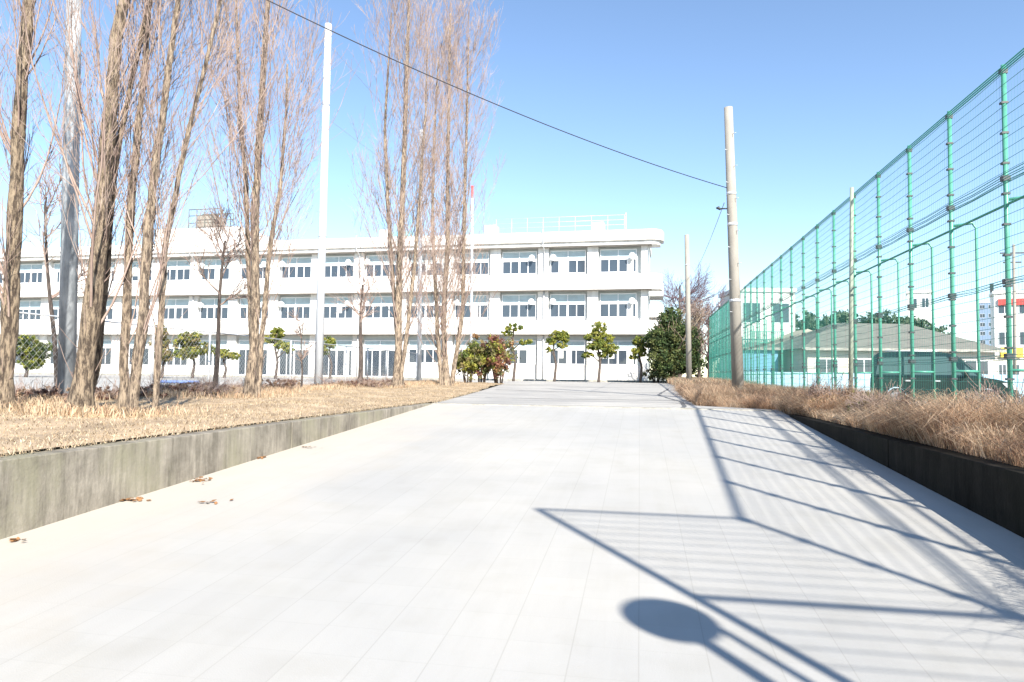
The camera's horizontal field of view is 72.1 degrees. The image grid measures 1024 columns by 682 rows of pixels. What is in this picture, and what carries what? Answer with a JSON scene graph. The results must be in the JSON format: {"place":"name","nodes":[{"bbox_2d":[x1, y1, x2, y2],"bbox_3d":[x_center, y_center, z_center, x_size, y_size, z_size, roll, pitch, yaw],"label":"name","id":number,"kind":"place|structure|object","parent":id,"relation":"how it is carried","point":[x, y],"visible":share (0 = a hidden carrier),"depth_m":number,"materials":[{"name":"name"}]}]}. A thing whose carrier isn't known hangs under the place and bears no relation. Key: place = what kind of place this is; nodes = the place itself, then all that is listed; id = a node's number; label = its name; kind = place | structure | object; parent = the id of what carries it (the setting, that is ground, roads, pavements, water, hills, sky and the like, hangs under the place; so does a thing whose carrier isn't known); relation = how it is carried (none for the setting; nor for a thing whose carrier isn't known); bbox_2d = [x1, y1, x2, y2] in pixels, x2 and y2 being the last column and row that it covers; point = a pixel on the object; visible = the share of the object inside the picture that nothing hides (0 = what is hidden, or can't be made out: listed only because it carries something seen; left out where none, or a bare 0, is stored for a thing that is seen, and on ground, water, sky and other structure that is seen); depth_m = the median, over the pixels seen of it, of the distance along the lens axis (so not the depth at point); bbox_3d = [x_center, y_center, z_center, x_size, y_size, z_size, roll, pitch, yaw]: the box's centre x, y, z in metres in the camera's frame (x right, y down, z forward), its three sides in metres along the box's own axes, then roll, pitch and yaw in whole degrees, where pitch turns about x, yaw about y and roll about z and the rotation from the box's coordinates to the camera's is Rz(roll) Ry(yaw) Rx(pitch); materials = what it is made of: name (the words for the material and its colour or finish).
{"place":"outdoors","nodes":[
{"label":"outdoors","id":0,"kind":"place"},
{"bbox_2d":[14,377,336,391],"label":"schoolyard","id":1,"kind":"structure","parent":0,"point":[28,380],"depth_m":35.28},
{"bbox_2d":[149,324,174,377],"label":"pine tree","id":2,"kind":"object","parent":1,"relation":"on","point":[164,356],"visible":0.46,"depth_m":45.91,"materials":[{"name":"green plant"}]},
{"bbox_2d":[0,382,503,456],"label":"grass bank","id":3,"kind":"structure","parent":0,"point":[92,426],"depth_m":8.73,"materials":[{"name":"beige plant"}]},
{"bbox_2d":[15,381,68,404],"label":"brown bush","id":4,"kind":"object","parent":3,"relation":"on","point":[37,393],"visible":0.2,"depth_m":11.08,"materials":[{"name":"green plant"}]},
{"bbox_2d":[0,0,94,409],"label":"poplar tree","id":5,"kind":"object","parent":3,"relation":"on","point":[10,289],"visible":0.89,"depth_m":9.54,"materials":[{"name":"brown plant"}]},
{"bbox_2d":[14,372,99,401],"bbox_3d":[-8.195,0.883,12.107,1.933,0.760,2.311,1,-3,-16],"label":"brown bush","id":6,"kind":"object","parent":3,"relation":"on","point":[46,391],"visible":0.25,"depth_m":11.83,"materials":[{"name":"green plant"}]},
{"bbox_2d":[23,146,113,385],"bbox_3d":[-9.817,-1.490,15.456,1.911,5.498,2.341,2,-3,-32],"label":"bare tree","id":7,"kind":"object","parent":3,"relation":"on","point":[46,261],"visible":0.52,"depth_m":15.11,"materials":[{"name":"brown plant"}]},
{"bbox_2d":[57,0,81,396],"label":"utility pole","id":8,"kind":"object","parent":3,"relation":"on","point":[68,292],"visible":0.56,"depth_m":12.39,"materials":[{"name":"grey concrete"}]},
{"bbox_2d":[37,377,175,399],"bbox_3d":[-7.724,0.958,13.499,2.100,0.738,2.393,0,-3,10],"label":"brown bush","id":9,"kind":"object","parent":3,"relation":"on","point":[106,390],"visible":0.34,"depth_m":13.43,"materials":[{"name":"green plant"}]},
{"bbox_2d":[0,0,262,414],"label":"poplar tree","id":10,"kind":"object","parent":3,"relation":"on","point":[89,352],"visible":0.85,"depth_m":9.24,"materials":[{"name":"brown plant"}]},
{"bbox_2d":[102,372,230,397],"bbox_3d":[-7.413,1.057,15.222,2.192,0.794,2.390,0,-3,10],"label":"brown bush","id":11,"kind":"object","parent":3,"relation":"on","point":[198,389],"visible":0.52,"depth_m":15.23,"materials":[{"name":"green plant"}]},
{"bbox_2d":[60,0,316,416],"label":"poplar tree","id":12,"kind":"object","parent":3,"relation":"on","point":[129,391],"visible":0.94,"depth_m":9.48,"materials":[{"name":"brown plant"}]},
{"bbox_2d":[142,376,240,395],"bbox_3d":[-7.340,1.097,16.181,2.364,0.634,2.327,3,-3,-35],"label":"brown bush","id":13,"kind":"object","parent":3,"relation":"on","point":[220,386],"visible":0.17,"depth_m":16.33,"materials":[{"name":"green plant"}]},
{"bbox_2d":[0,312,416,390],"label":"wire fence","id":14,"kind":"object","parent":3,"relation":"on","point":[208,356],"visible":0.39,"depth_m":20.29,"materials":[{"name":"metal"}]},
{"bbox_2d":[179,198,270,386],"bbox_3d":[-7.461,-1.156,18.120,2.249,5.144,1.795,3,-3,-34],"label":"bare tree","id":15,"kind":"object","parent":3,"relation":"on","point":[217,224],"visible":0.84,"depth_m":18.06,"materials":[{"name":"brown plant"}]},
{"bbox_2d":[184,373,271,390],"bbox_3d":[-7.619,1.176,18.408,2.516,0.845,2.017,0,-3,10],"label":"brown bush","id":16,"kind":"object","parent":3,"relation":"on","point":[225,385],"visible":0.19,"depth_m":18.14,"materials":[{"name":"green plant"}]},
{"bbox_2d":[0,379,466,418],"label":"straw tuft","id":17,"kind":"object","parent":3,"relation":"on","point":[36,402],"visible":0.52,"depth_m":10.07,"materials":[{"name":"beige plant"}]},
{"bbox_2d":[180,0,358,397],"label":"poplar tree","id":18,"kind":"object","parent":3,"relation":"on","point":[253,379],"visible":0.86,"depth_m":15.84,"materials":[{"name":"brown plant"}]},
{"bbox_2d":[235,374,308,388],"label":"brown bush","id":19,"kind":"object","parent":3,"relation":"on","point":[292,383],"visible":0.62,"depth_m":21.77,"materials":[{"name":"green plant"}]},
{"bbox_2d":[285,305,315,388],"bbox_3d":[-6.632,0.201,22.006,1.000,2.803,0.889,3,-4,-41],"label":"bare tree","id":20,"kind":"object","parent":3,"relation":"on","point":[300,350],"visible":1,"depth_m":22.00,"materials":[{"name":"brown plant"}]},
{"bbox_2d":[314,23,331,384],"bbox_3d":[-6.701,-4.683,25.017,0.299,13.132,0.915,2,-3,-20],"label":"utility pole","id":21,"kind":"object","parent":3,"relation":"on","point":[319,332],"visible":0.86,"depth_m":24.89,"materials":[{"name":"grey concrete"}]},
{"bbox_2d":[303,372,364,386],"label":"brown bush","id":22,"kind":"object","parent":3,"relation":"on","point":[351,382],"visible":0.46,"depth_m":24.64,"materials":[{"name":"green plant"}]},
{"bbox_2d":[326,252,380,385],"bbox_3d":[-5.983,-0.806,27.321,2.293,5.295,2.036,0,-3,10],"label":"bare tree","id":23,"kind":"object","parent":3,"relation":"on","point":[362,316],"visible":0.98,"depth_m":27.09,"materials":[{"name":"brown plant"}]},
{"bbox_2d":[349,373,405,387],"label":"brown bush","id":24,"kind":"object","parent":3,"relation":"on","point":[371,383],"visible":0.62,"depth_m":26.81,"materials":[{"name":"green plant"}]},
{"bbox_2d":[346,0,478,387],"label":"poplar tree","id":25,"kind":"object","parent":3,"relation":"on","point":[399,355],"visible":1,"depth_m":26.84,"materials":[{"name":"brown plant"}]},
{"bbox_2d":[417,129,422,380],"bbox_3d":[-4.710,-4.219,36.013,0.238,13.155,0.830,0,-3,8],"label":"utility pole","id":26,"kind":"object","parent":3,"relation":"on","point":[419,360],"visible":0.35,"depth_m":35.90,"materials":[{"name":"grey concrete"}]},
{"bbox_2d":[390,0,506,385],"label":"poplar tree","id":27,"kind":"object","parent":3,"relation":"on","point":[446,378],"visible":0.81,"depth_m":30.91,"materials":[{"name":"brown plant"}]},
{"bbox_2d":[455,340,490,382],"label":"shrub","id":28,"kind":"object","parent":3,"relation":"on","point":[467,355],"visible":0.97,"depth_m":37.76,"materials":[{"name":"green plant"}]},
{"bbox_2d":[466,333,489,381],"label":"shrub","id":29,"kind":"object","parent":3,"relation":"on","point":[484,369],"visible":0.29,"depth_m":38.24,"materials":[{"name":"green plant"}]},
{"bbox_2d":[479,333,520,384],"bbox_3d":[-0.771,0.996,38.059,2.415,2.905,2.337,0,-3,10],"label":"shrub","id":30,"kind":"object","parent":3,"relation":"on","point":[499,357],"visible":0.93,"depth_m":37.64,"materials":[{"name":"green plant"}]},
{"bbox_2d":[0,208,663,380],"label":"school building","id":31,"kind":"structure","parent":0,"point":[576,284],"depth_m":60.96,"materials":[{"name":"white paint"}]},
{"bbox_2d":[19,300,40,320],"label":"window","id":32,"kind":"structure","parent":31,"relation":"in","point":[29,306],"depth_m":69.30,"materials":[{"name":"white metal"}]},
{"bbox_2d":[20,264,42,283],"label":"window","id":33,"kind":"structure","parent":31,"relation":"in","point":[26,270],"depth_m":69.49,"materials":[{"name":"white metal"}]},
{"bbox_2d":[164,299,188,319],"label":"window","id":34,"kind":"structure","parent":31,"relation":"in","point":[175,308],"depth_m":65.84,"materials":[{"name":"white metal"}]},
{"bbox_2d":[167,260,189,280],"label":"window","id":35,"kind":"structure","parent":31,"relation":"in","point":[180,270],"depth_m":66.00,"materials":[{"name":"white metal"}]},
{"bbox_2d":[198,340,226,366],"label":"window","id":36,"kind":"structure","parent":31,"relation":"in","point":[213,342],"depth_m":64.83,"materials":[{"name":"white metal"}]},
{"bbox_2d":[200,298,227,319],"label":"window","id":37,"kind":"structure","parent":31,"relation":"in","point":[208,311],"depth_m":65.06,"materials":[{"name":"white metal"}]},
{"bbox_2d":[201,259,229,280],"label":"window","id":38,"kind":"structure","parent":31,"relation":"in","point":[215,266],"depth_m":65.22,"materials":[{"name":"white metal"}]},
{"bbox_2d":[238,340,267,375],"bbox_3d":[-23.511,1.515,63.943,2.960,3.230,0.120,0,-3,12],"label":"window","id":39,"kind":"structure","parent":31,"relation":"in","point":[264,372],"depth_m":64.09,"materials":[{"name":"white metal"}]},
{"bbox_2d":[239,298,268,319],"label":"window","id":40,"kind":"structure","parent":31,"relation":"in","point":[244,300],"depth_m":64.35,"materials":[{"name":"white metal"}]},
{"bbox_2d":[278,340,309,375],"bbox_3d":[-19.503,1.523,63.078,2.960,3.230,0.120,0,-3,12],"label":"window","id":41,"kind":"structure","parent":31,"relation":"in","point":[305,364],"depth_m":63.04,"materials":[{"name":"white metal"}]},
{"bbox_2d":[280,297,310,319],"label":"window","id":42,"kind":"structure","parent":31,"relation":"in","point":[304,303],"depth_m":63.27,"materials":[{"name":"white metal"}]},
{"bbox_2d":[281,257,311,278],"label":"window","id":43,"kind":"structure","parent":31,"relation":"in","point":[302,270],"depth_m":63.41,"materials":[{"name":"white metal"}]},
{"bbox_2d":[323,340,352,376],"bbox_3d":[-15.496,1.531,62.212,2.960,3.230,0.120,0,-3,12],"label":"window","id":44,"kind":"structure","parent":31,"relation":"in","point":[338,342],"depth_m":62.12,"materials":[{"name":"white metal"}]},
{"bbox_2d":[324,296,353,318],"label":"window","id":45,"kind":"structure","parent":31,"relation":"in","point":[330,311],"depth_m":62.41,"materials":[{"name":"white metal"}]},
{"bbox_2d":[325,256,354,277],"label":"window","id":46,"kind":"structure","parent":31,"relation":"in","point":[333,263],"depth_m":62.58,"materials":[{"name":"white metal"}]},
{"bbox_2d":[365,296,393,318],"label":"window","id":47,"kind":"structure","parent":31,"relation":"in","point":[383,312],"depth_m":61.53,"materials":[{"name":"white metal"}]},
{"bbox_2d":[364,340,394,376],"bbox_3d":[-11.488,1.539,61.347,2.960,3.230,0.120,0,-3,12],"label":"window","id":48,"kind":"structure","parent":31,"relation":"in","point":[375,344],"depth_m":61.35,"materials":[{"name":"white metal"}]},
{"bbox_2d":[366,255,396,277],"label":"window","id":49,"kind":"structure","parent":31,"relation":"in","point":[381,273],"depth_m":61.79,"materials":[{"name":"white metal"}]},
{"bbox_2d":[408,340,441,363],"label":"window","id":50,"kind":"structure","parent":31,"relation":"in","point":[426,358],"depth_m":60.48,"materials":[{"name":"white metal"}]},
{"bbox_2d":[411,295,441,318],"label":"window","id":51,"kind":"structure","parent":31,"relation":"in","point":[430,298],"depth_m":60.64,"materials":[{"name":"white metal"}]},
{"bbox_2d":[455,295,488,318],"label":"window","id":52,"kind":"structure","parent":31,"relation":"in","point":[482,304],"depth_m":59.71,"materials":[{"name":"white metal"}]},
{"bbox_2d":[455,252,489,275],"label":"window","id":53,"kind":"structure","parent":31,"relation":"in","point":[479,257],"depth_m":59.83,"materials":[{"name":"white metal"}]},
{"bbox_2d":[502,340,535,364],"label":"window","id":54,"kind":"structure","parent":31,"relation":"in","point":[527,353],"depth_m":58.63,"materials":[{"name":"white metal"}]},
{"bbox_2d":[502,251,536,274],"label":"window","id":55,"kind":"structure","parent":31,"relation":"in","point":[513,263],"depth_m":59.12,"materials":[{"name":"white metal"}]},
{"bbox_2d":[502,294,536,317],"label":"window","id":56,"kind":"structure","parent":31,"relation":"in","point":[515,305],"depth_m":58.93,"materials":[{"name":"white metal"}]},
{"bbox_2d":[549,340,584,364],"bbox_3d":[4.550,0.965,57.914,2.960,2.020,0.120,0,-3,12],"label":"window","id":57,"kind":"structure","parent":31,"relation":"in","point":[571,355],"depth_m":57.83,"materials":[{"name":"white metal"}]},
{"bbox_2d":[550,250,585,273],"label":"window","id":58,"kind":"structure","parent":31,"relation":"in","point":[566,261],"depth_m":58.23,"materials":[{"name":"white metal"}]},
{"bbox_2d":[550,294,585,317],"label":"window","id":59,"kind":"structure","parent":31,"relation":"in","point":[566,305],"depth_m":58.06,"materials":[{"name":"white metal"}]},
{"bbox_2d":[599,341,635,365],"bbox_3d":[8.577,0.973,57.044,2.960,2.020,0.120,0,-3,12],"label":"window","id":60,"kind":"structure","parent":31,"relation":"in","point":[621,358],"depth_m":56.95,"materials":[{"name":"white metal"}]},
{"bbox_2d":[600,249,636,272],"bbox_3d":[8.668,-6.518,57.402,2.960,1.960,0.120,0,-3,12],"label":"window","id":61,"kind":"structure","parent":31,"relation":"in","point":[611,260],"depth_m":57.38,"materials":[{"name":"white metal"}]},
{"bbox_2d":[600,293,636,317],"bbox_3d":[8.624,-2.882,57.228,2.960,2.000,0.120,0,-3,12],"label":"window","id":62,"kind":"structure","parent":31,"relation":"in","point":[612,305],"depth_m":57.22,"materials":[{"name":"white metal"}]},
{"bbox_2d":[14,374,774,409],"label":"driveway","id":63,"kind":"structure","parent":0,"point":[631,394],"depth_m":23.53,"materials":[{"name":"concrete"}]},
{"bbox_2d":[500,323,532,380],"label":"pine tree","id":64,"kind":"object","parent":63,"relation":"on","point":[509,330],"visible":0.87,"depth_m":49.95,"materials":[{"name":"green plant"}]},
{"bbox_2d":[545,329,569,381],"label":"pine tree","id":65,"kind":"object","parent":63,"relation":"on","point":[563,336],"visible":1,"depth_m":50.93,"materials":[{"name":"green plant"}]},
{"bbox_2d":[581,320,619,381],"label":"pine tree","id":66,"kind":"object","parent":63,"relation":"on","point":[599,342],"visible":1,"depth_m":49.82,"materials":[{"name":"green plant"}]},
{"bbox_2d":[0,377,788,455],"bbox_3d":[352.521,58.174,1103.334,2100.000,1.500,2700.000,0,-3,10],"label":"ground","id":67,"kind":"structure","parent":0,"point":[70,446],"depth_m":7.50,"materials":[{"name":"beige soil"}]},
{"bbox_2d":[16,334,52,376],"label":"pine tree","id":68,"kind":"object","parent":67,"relation":"on","point":[30,354],"visible":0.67,"depth_m":43.81,"materials":[{"name":"green plant"}]},
{"bbox_2d":[171,331,215,377],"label":"pine tree","id":69,"kind":"object","parent":67,"relation":"on","point":[191,346],"visible":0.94,"depth_m":45.69,"materials":[{"name":"green plant"}]},
{"bbox_2d":[0,403,430,539],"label":"retaining wall","id":70,"kind":"structure","parent":67,"relation":"on","point":[40,489],"depth_m":6.13,"materials":[{"name":"concrete"}]},
{"bbox_2d":[213,348,240,377],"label":"pine tree","id":71,"kind":"object","parent":67,"relation":"on","point":[223,355],"visible":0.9,"depth_m":49.69,"materials":[{"name":"green plant"}]},
{"bbox_2d":[264,326,295,378],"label":"pine tree","id":72,"kind":"object","parent":67,"relation":"on","point":[279,332],"visible":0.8,"depth_m":47.98,"materials":[{"name":"green plant"}]},
{"bbox_2d":[14,372,665,382],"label":"kerb","id":73,"kind":"structure","parent":67,"relation":"on","point":[391,378],"depth_m":55.92,"materials":[{"name":"concrete"}]},
{"bbox_2d":[470,186,473,341],"bbox_3d":[-2.527,-3.493,44.006,0.179,12.409,0.750,0,-3,8],"label":"flagpole","id":74,"kind":"object","parent":67,"relation":"on","point":[471,324],"visible":0.5,"depth_m":43.93,"materials":[{"name":"white metal"}]},
{"bbox_2d":[628,336,649,382],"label":"pine tree","id":75,"kind":"object","parent":67,"relation":"on","point":[640,349],"visible":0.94,"depth_m":49.90,"materials":[{"name":"green plant"}]},
{"bbox_2d":[684,234,691,380],"bbox_3d":[9.518,-1.566,38.006,0.306,8.337,0.727,-1,-3,28],"label":"utility pole","id":76,"kind":"object","parent":67,"relation":"on","point":[688,322],"visible":0.86,"depth_m":37.88,"materials":[{"name":"concrete"}]},
{"bbox_2d":[657,259,727,376],"bbox_3d":[15.685,-1.915,64.545,6.931,11.305,7.588,1,-3,-14],"label":"bare tree","id":77,"kind":"object","parent":67,"relation":"on","point":[670,296],"visible":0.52,"depth_m":63.52,"materials":[{"name":"brown plant"}]},
{"bbox_2d":[681,284,729,378],"bbox_3d":[17.771,-0.691,62.326,5.719,9.287,5.781,0,-3,10],"label":"bare tree","id":78,"kind":"object","parent":67,"relation":"on","point":[718,306],"visible":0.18,"depth_m":62.03,"materials":[{"name":"brown plant"}]},
{"bbox_2d":[718,288,796,376],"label":"house","id":79,"kind":"structure","parent":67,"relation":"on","point":[787,330],"depth_m":62.28,"materials":[{"name":"white paint"}]},
{"bbox_2d":[795,310,829,330],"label":"broadleaf tree","id":80,"kind":"object","parent":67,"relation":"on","point":[813,318],"visible":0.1,"depth_m":66.87,"materials":[{"name":"green plant"}]},
{"bbox_2d":[789,414,1023,537],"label":"retaining wall","id":81,"kind":"structure","parent":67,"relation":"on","point":[990,490],"depth_m":6.20,"materials":[{"name":"concrete"}]},
{"bbox_2d":[995,347,1023,374],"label":"shop","id":82,"kind":"structure","parent":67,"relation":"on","point":[1003,364],"depth_m":60.06,"materials":[{"name":"white paint"}]},
{"bbox_2d":[0,404,1023,681],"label":"paved ramp","id":83,"kind":"structure","parent":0,"point":[438,542],"depth_m":4.35,"materials":[{"name":"white concrete"}]},
{"bbox_2d":[431,403,773,410],"bbox_3d":[1.736,1.384,14.574,6.980,0.066,0.300,0,-3,10],"label":"edging strip","id":84,"kind":"object","parent":83,"relation":"on","point":[606,406],"visible":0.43,"depth_m":14.45,"materials":[{"name":"concrete"}]},
{"bbox_2d":[0,0,1023,376],"label":"sky","id":85,"kind":"structure","parent":0,"point":[823,95],"materials":[{"name":"blue"}]},
{"bbox_2d":[664,376,771,386],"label":"verge grass","id":86,"kind":"structure","parent":0,"point":[671,380],"depth_m":35.71,"materials":[{"name":"beige plant"}]},
{"bbox_2d":[724,342,778,384],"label":"shed","id":87,"kind":"structure","parent":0,"point":[761,366],"depth_m":50.10,"materials":[{"name":"concrete"}]},
{"bbox_2d":[670,381,1023,467],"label":"grass verge","id":88,"kind":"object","parent":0,"point":[959,450],"depth_m":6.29,"materials":[{"name":"brown plant"}]},
{"bbox_2d":[642,300,708,380],"bbox_3d":[11.502,0.055,49.332,4.692,6.212,4.583,0,-3,10],"label":"evergreen tree","id":89,"kind":"object","parent":88,"relation":"on","point":[666,343],"visible":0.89,"depth_m":48.26,"materials":[{"name":"green plant"}]},
{"bbox_2d":[679,297,711,377],"bbox_3d":[13.153,-0.186,50.123,2.932,6.416,3.146,2,-3,-23],"label":"bare tree","id":90,"kind":"object","parent":88,"relation":"on","point":[694,310],"visible":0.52,"depth_m":49.72,"materials":[{"name":"brown plant"}]},
{"bbox_2d":[716,106,743,390],"bbox_3d":[6.147,-2.340,19.464,0.849,8.266,0.564,2,-3,-27],"label":"utility pole","id":91,"kind":"object","parent":88,"relation":"on","point":[736,336],"visible":0.95,"depth_m":19.39,"materials":[{"name":"concrete"}]},
{"bbox_2d":[267,0,726,187],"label":"cable","id":92,"kind":"object","parent":91,"relation":"attached to","point":[480,97],"visible":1,"depth_m":15.99,"materials":[{"name":"black plastic"}]},
{"bbox_2d":[799,369,871,406],"bbox_3d":[5.709,0.949,12.449,1.271,0.965,1.268,1,-3,-2],"label":"brown bush","id":93,"kind":"object","parent":88,"relation":"on","point":[815,387],"visible":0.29,"depth_m":12.25,"materials":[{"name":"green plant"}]},
{"bbox_2d":[848,187,853,386],"bbox_3d":[7.463,-0.880,15.502,0.100,5.001,0.322,0,-3,10],"label":"fence mast","id":94,"kind":"object","parent":88,"relation":"on","point":[851,279],"visible":0.79,"depth_m":15.46,"materials":[{"name":"paint"}]},
{"bbox_2d":[709,48,1023,404],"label":"net fence","id":95,"kind":"object","parent":88,"relation":"on","point":[719,320],"visible":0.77,"depth_m":14.51,"materials":[{"name":"green metal"}]},
{"bbox_2d":[837,378,918,413],"bbox_3d":[5.224,0.910,10.092,1.137,0.780,1.041,2,-3,-31],"label":"brown bush","id":96,"kind":"object","parent":88,"relation":"on","point":[862,398],"visible":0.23,"depth_m":10.02,"materials":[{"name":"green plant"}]},
{"bbox_2d":[949,371,1023,409],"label":"brown bush","id":97,"kind":"object","parent":88,"relation":"on","point":[987,392],"visible":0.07,"depth_m":8.61,"materials":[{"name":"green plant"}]},
{"bbox_2d":[775,323,1006,382],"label":"house","id":98,"kind":"structure","parent":0,"point":[945,347],"depth_m":47.36,"materials":[{"name":"concrete"}]},
{"bbox_2d":[906,290,931,327],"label":"apartment block","id":99,"kind":"structure","parent":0,"point":[924,314],"depth_m":99.67,"materials":[{"name":"white paint"}]},
{"bbox_2d":[979,283,993,345],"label":"tower block","id":100,"kind":"structure","parent":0,"point":[984,313],"depth_m":259.94,"materials":[{"name":"white paint"}]},
{"bbox_2d":[989,290,1023,347],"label":"commercial building","id":101,"kind":"structure","parent":0,"point":[998,300],"depth_m":87.94,"materials":[{"name":"white paint"}]},
{"label":"parking lot","id":102,"kind":"structure","parent":0,"visible":0},
{"bbox_2d":[755,372,1023,397],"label":"panel fence","id":103,"kind":"object","parent":102,"relation":"on","point":[862,379],"visible":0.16,"depth_m":36.04,"materials":[{"name":"white metal"}]},
{"bbox_2d":[870,350,1018,401],"bbox_3d":[14.375,1.276,23.597,4.158,1.889,2.106,-1,-3,30],"label":"parked van","id":104,"kind":"object","parent":102,"relation":"on","point":[942,380],"visible":0.38,"depth_m":23.11,"materials":[{"name":"grey paint"}]},
{"bbox_2d":[1000,244,1023,374],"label":"utility pole","id":105,"kind":"object","parent":102,"relation":"on","point":[1013,253],"visible":0.62,"depth_m":51.91,"materials":[{"name":"concrete"}]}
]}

